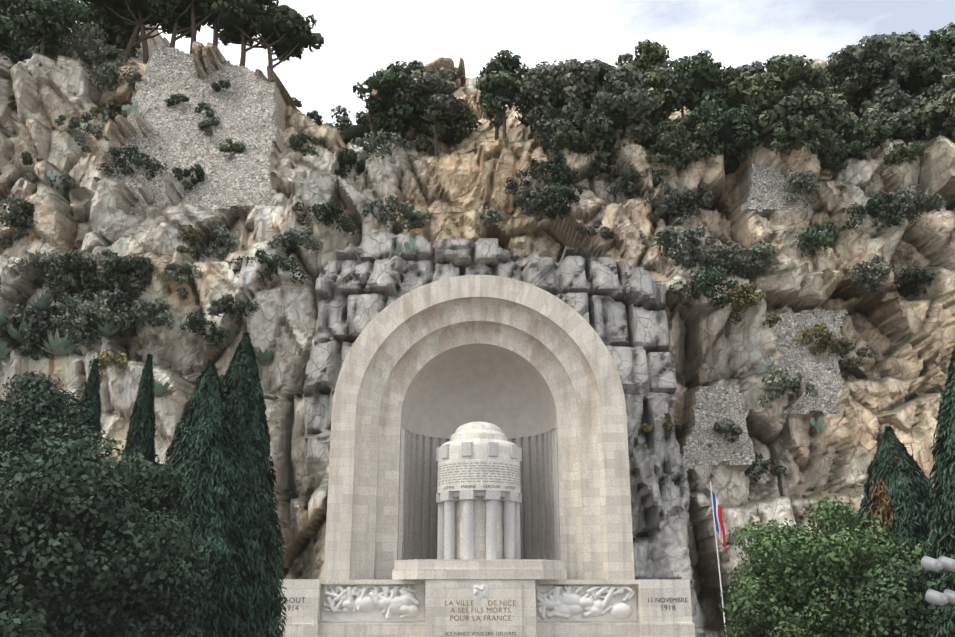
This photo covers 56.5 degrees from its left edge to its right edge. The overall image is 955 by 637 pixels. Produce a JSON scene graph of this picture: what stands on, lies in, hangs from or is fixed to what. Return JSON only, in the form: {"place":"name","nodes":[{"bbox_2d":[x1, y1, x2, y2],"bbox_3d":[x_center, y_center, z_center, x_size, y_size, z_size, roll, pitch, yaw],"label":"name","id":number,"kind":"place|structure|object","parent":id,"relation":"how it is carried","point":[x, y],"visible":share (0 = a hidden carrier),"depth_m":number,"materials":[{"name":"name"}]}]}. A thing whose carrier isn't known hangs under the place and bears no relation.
{"place":"outdoors","nodes":[
{"label":"outdoors","id":0,"kind":"place"},
{"bbox_2d":[0,12,954,636],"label":"cliff rock","id":1,"kind":"object","parent":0,"point":[694,372],"visible":0.31,"depth_m":70.66,"materials":[{"name":"beige stone"}]},
{"bbox_2d":[90,0,312,50],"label":"foliage","id":2,"kind":"object","parent":1,"relation":"on","point":[225,19],"visible":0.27,"depth_m":88.52,"materials":[{"name":"green plant"}]},
{"bbox_2d":[82,0,324,69],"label":"pine","id":3,"kind":"object","parent":1,"relation":"on","point":[276,13],"depth_m":88.27,"materials":[{"name":"green plant"}]},
{"bbox_2d":[0,61,826,432],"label":"agave plants","id":4,"kind":"object","parent":1,"relation":"on","point":[58,345],"visible":0.6,"depth_m":67.06,"materials":[{"name":"green plant"}]},
{"bbox_2d":[0,1,948,174],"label":"crowns","id":5,"kind":"object","parent":1,"relation":"on","point":[726,133],"visible":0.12,"depth_m":81.49,"materials":[{"name":"green plant"}]},
{"bbox_2d":[0,0,954,483],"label":"shrubs","id":6,"kind":"object","parent":1,"relation":"on","point":[754,90],"visible":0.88,"depth_m":77.09,"materials":[{"name":"green plant"}]},
{"bbox_2d":[7,6,950,168],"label":"tree trunks","id":7,"kind":"object","parent":1,"relation":"on","point":[618,143],"visible":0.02,"depth_m":82.55,"materials":[{"name":"brown plant"}]},
{"bbox_2d":[69,0,954,127],"label":"sky","id":8,"kind":"structure","parent":0,"point":[362,37],"materials":[{"name":"white"}]},
{"label":"ground","id":9,"kind":"structure","parent":0,"visible":0},
{"bbox_2d":[0,402,833,636],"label":"trunks","id":10,"kind":"object","parent":9,"relation":"on","point":[828,601],"visible":0.02,"depth_m":29.80,"materials":[{"name":"brown plant"}]},
{"bbox_2d":[0,332,954,636],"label":"trees","id":11,"kind":"object","parent":10,"relation":"on","point":[207,627],"visible":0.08,"depth_m":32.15,"materials":[{"name":"green plant"}]},
{"bbox_2d":[274,559,694,636],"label":"monument base","id":12,"kind":"object","parent":9,"relation":"on","point":[454,580],"visible":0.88,"depth_m":55.31,"materials":[{"name":"beige stone"}]},
{"bbox_2d":[321,585,424,621],"bbox_3d":[-6.596,18.011,56.187,6.500,2.210,0.500,0,-17,-1],"label":"relief sculpture","id":13,"kind":"object","parent":12,"relation":"attached to","point":[373,603],"visible":1,"depth_m":56.16,"materials":[{"name":"stone"}]},
{"bbox_2d":[397,343,560,559],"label":"monument niche","id":14,"kind":"object","parent":12,"relation":"on","point":[451,391],"visible":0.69,"depth_m":66.03,"materials":[{"name":"beige stone"}]},
{"bbox_2d":[398,428,559,559],"bbox_3d":[0.042,12.694,63.149,10.900,8.950,5.450,0,-17,-1],"label":"monument fluting","id":15,"kind":"object","parent":14,"relation":"attached to","point":[539,521],"visible":0.52,"depth_m":63.17,"materials":[{"name":"grey stone"}]},
{"bbox_2d":[437,500,520,558],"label":"monument columns","id":16,"kind":"structure","parent":12,"relation":"on","point":[446,535],"depth_m":58.03,"materials":[{"name":"white stone"}]},
{"bbox_2d":[437,422,520,558],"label":"monument rotunda","id":17,"kind":"structure","parent":12,"relation":"in","point":[479,435],"depth_m":58.75,"materials":[{"name":"stone"}]},
{"bbox_2d":[436,442,521,503],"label":"monument rotunda blocks","id":18,"kind":"structure","parent":17,"relation":"attached to","point":[473,494],"depth_m":58.76,"materials":[{"name":"beige stone"}]},
{"bbox_2d":[437,462,520,485],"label":"drum names","id":19,"kind":"object","parent":17,"relation":"on","point":[479,473],"visible":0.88,"depth_m":58.62,"materials":[{"name":"grey stone"}]},
{"bbox_2d":[324,275,634,579],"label":"monument arch","id":20,"kind":"structure","parent":12,"relation":"on","point":[557,343],"depth_m":61.08,"materials":[{"name":"beige stone"}]},
{"bbox_2d":[450,608,509,612],"bbox_3d":[0.181,17.957,54.723,3.706,0.308,0.008,0,-17,-1],"label":"inscription","id":21,"kind":"object","parent":12,"relation":"attached to","point":[477,610],"visible":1,"depth_m":54.71,"materials":[{"name":"grey stone"}]},
{"bbox_2d":[473,585,487,597],"bbox_3d":[0.189,16.883,54.977,0.900,0.800,0.143,0,-17,-1],"label":"relief emblem","id":22,"kind":"object","parent":12,"relation":"attached to","point":[480,591],"visible":1,"depth_m":54.99,"materials":[{"name":"stone"}]},
{"bbox_2d":[450,615,510,620],"bbox_3d":[0.197,18.397,54.589,3.744,0.308,0.008,0,-17,-1],"label":"inscription","id":23,"kind":"object","parent":12,"relation":"attached to","point":[484,615],"visible":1,"depth_m":54.59,"materials":[{"name":"grey stone"}]},
{"bbox_2d":[445,600,515,605],"bbox_3d":[0.198,17.556,54.846,4.356,0.308,0.008,0,-17,-1],"label":"inscription","id":24,"kind":"object","parent":12,"relation":"attached to","point":[473,605],"visible":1,"depth_m":54.83,"materials":[{"name":"grey stone"}]},
{"bbox_2d":[445,632,515,634],"bbox_3d":[0.189,19.264,54.324,4.356,0.210,0.008,0,-17,-1],"label":"inscription","id":25,"kind":"object","parent":12,"relation":"attached to","point":[464,633],"visible":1,"depth_m":54.32,"materials":[{"name":"grey stone"}]},
{"bbox_2d":[535,585,636,621],"bbox_3d":[6.901,18.099,56.474,6.500,2.210,0.500,0,-17,-1],"label":"relief sculpture","id":26,"kind":"object","parent":12,"relation":"attached to","point":[585,603],"visible":0.94,"depth_m":56.43,"materials":[{"name":"stone"}]},
{"bbox_2d":[648,598,685,601],"bbox_3d":[11.954,17.680,55.793,2.481,0.280,0.008,0,-17,-1],"label":"engraved lettering","id":27,"kind":"object","parent":12,"relation":"attached to","point":[667,600],"visible":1,"depth_m":55.79},
{"bbox_2d":[710,481,725,632],"bbox_3d":[15.400,16.936,56.159,0.435,13.152,0.100,0,-17,-1],"label":"flag pole","id":28,"kind":"object","parent":9,"relation":"on","point":[717,552],"visible":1,"depth_m":56.71,"materials":[{"name":"white metal"}]},
{"bbox_2d":[712,492,725,548],"bbox_3d":[15.566,12.977,57.321,0.656,3.700,0.196,0,-17,-1],"label":"french flag","id":29,"kind":"object","parent":28,"relation":"attached to","point":[720,529],"visible":0.92,"depth_m":57.30,"materials":[{"name":"fabric"}]},
{"bbox_2d":[929,571,954,606],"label":"lamp arms","id":30,"kind":"object","parent":9,"relation":"on","point":[947,605],"visible":0.56,"depth_m":22.05},
{"bbox_2d":[921,556,954,605],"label":"street lamp globes","id":31,"kind":"object","parent":30,"relation":"attached to","point":[938,565],"visible":1,"depth_m":22.09,"materials":[{"name":"white glass"}]}
]}

